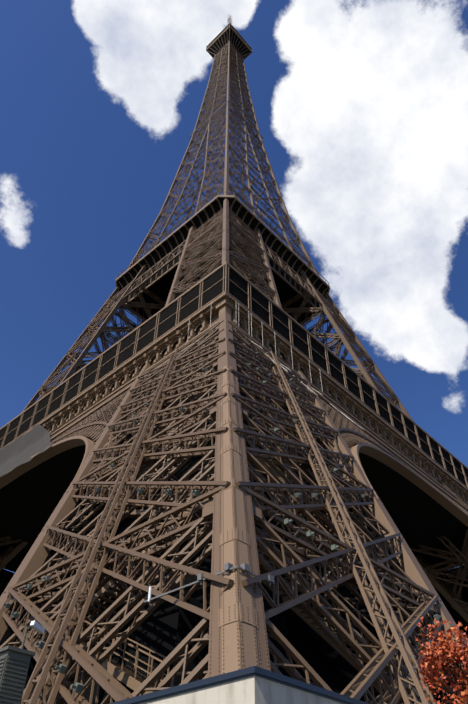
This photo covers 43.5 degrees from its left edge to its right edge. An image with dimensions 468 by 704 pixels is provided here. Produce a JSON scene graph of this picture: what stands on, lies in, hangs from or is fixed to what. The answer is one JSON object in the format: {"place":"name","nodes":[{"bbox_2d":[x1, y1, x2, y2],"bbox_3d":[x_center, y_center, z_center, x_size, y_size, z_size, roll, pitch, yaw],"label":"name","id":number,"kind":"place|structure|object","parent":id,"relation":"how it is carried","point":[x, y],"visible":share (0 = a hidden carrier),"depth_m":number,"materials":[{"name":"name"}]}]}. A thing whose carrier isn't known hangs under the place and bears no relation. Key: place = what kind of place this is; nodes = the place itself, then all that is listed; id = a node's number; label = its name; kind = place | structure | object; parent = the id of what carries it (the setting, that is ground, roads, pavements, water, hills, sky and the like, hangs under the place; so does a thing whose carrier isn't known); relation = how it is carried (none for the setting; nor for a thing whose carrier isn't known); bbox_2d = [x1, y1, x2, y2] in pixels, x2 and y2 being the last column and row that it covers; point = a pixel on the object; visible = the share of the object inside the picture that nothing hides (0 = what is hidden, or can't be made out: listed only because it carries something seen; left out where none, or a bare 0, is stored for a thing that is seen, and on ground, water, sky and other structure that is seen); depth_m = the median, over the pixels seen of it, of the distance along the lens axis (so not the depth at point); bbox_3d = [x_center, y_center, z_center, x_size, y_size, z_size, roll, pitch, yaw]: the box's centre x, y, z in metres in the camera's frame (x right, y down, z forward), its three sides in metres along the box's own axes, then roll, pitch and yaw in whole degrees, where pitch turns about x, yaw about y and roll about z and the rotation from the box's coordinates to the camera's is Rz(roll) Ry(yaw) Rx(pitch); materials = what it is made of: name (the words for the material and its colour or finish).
{"place":"outdoors","nodes":[
{"label":"outdoors","id":0,"kind":"place"},
{"bbox_2d":[0,0,467,572],"label":"sky","id":1,"kind":"structure","parent":0,"point":[361,106],"materials":[{"name":"blue"}]},
{"label":"ground","id":2,"kind":"structure","parent":0,"visible":0},
{"bbox_2d":[0,621,44,703],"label":"lighting mast","id":3,"kind":"object","parent":2,"relation":"on","point":[14,664],"visible":1,"depth_m":13.37,"materials":[{"name":"grey metal"}]},
{"bbox_2d":[0,15,467,703],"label":"iron tower","id":4,"kind":"structure","parent":2,"relation":"on","point":[392,665],"depth_m":32.44,"materials":[{"name":"brown metal"}]},
{"bbox_2d":[0,424,51,476],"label":"tower safety net","id":5,"kind":"object","parent":4,"relation":"attached to","point":[24,448],"visible":1,"depth_m":90.80,"materials":[{"name":"grey fabric"}]},
{"bbox_2d":[144,563,274,602],"bbox_3d":[-1.025,6.647,16.854,4.176,0.280,1.487,-14,-45,15],"label":"tower lamp arm","id":6,"kind":"object","parent":4,"relation":"attached to","point":[243,567],"visible":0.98,"depth_m":16.58},
{"bbox_2d":[148,586,151,601],"bbox_3d":[-2.571,7.396,17.892,0.090,0.450,0.086,-32,-52,30],"label":"antenna","id":7,"kind":"object","parent":6,"relation":"attached to","point":[149,593],"visible":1,"depth_m":17.87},
{"bbox_2d":[3,339,440,693],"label":"light fixtures","id":8,"kind":"object","parent":4,"relation":"attached to","point":[77,687],"visible":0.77,"depth_m":26.27,"materials":[{"name":"black metal"}]},
{"bbox_2d":[4,371,440,616],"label":"floodlights","id":9,"kind":"object","parent":4,"relation":"attached to","point":[119,586],"visible":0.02,"depth_m":29.01,"materials":[{"name":"black metal"}]},
{"bbox_2d":[0,358,461,703],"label":"beams","id":10,"kind":"structure","parent":4,"relation":"attached to","point":[165,628],"depth_m":23.60,"materials":[{"name":"brown metal"}]},
{"bbox_2d":[0,23,467,703],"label":"tower trim","id":11,"kind":"structure","parent":4,"relation":"attached to","point":[234,307],"depth_m":76.34,"materials":[{"name":"brown metal"}]},
{"bbox_2d":[0,28,467,639],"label":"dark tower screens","id":12,"kind":"object","parent":4,"relation":"attached to","point":[30,500],"visible":0.1,"depth_m":94.27,"materials":[{"name":"black metal"}]},
{"bbox_2d":[209,365,269,676],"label":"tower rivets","id":13,"kind":"object","parent":4,"relation":"attached to","point":[232,533],"visible":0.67,"depth_m":18.32,"materials":[{"name":"brown metal"}]},
{"bbox_2d":[150,303,360,427],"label":"tower painter ropes","id":14,"kind":"object","parent":4,"relation":"hanging from","point":[270,357],"visible":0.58,"depth_m":74.12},
{"bbox_2d":[141,675,342,703],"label":"plinth stone","id":15,"kind":"object","parent":2,"relation":"on","point":[254,689],"depth_m":7.18,"materials":[{"name":"beige stone"}]},
{"bbox_2d":[109,666,368,703],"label":"ledge coping","id":16,"kind":"object","parent":15,"relation":"on","point":[245,673],"visible":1,"depth_m":7.50,"materials":[{"name":"grey stone"}]},
{"bbox_2d":[414,616,467,703],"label":"tree","id":17,"kind":"object","parent":2,"relation":"on","point":[451,654],"visible":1,"depth_m":9.84,"materials":[{"name":"red plant"}]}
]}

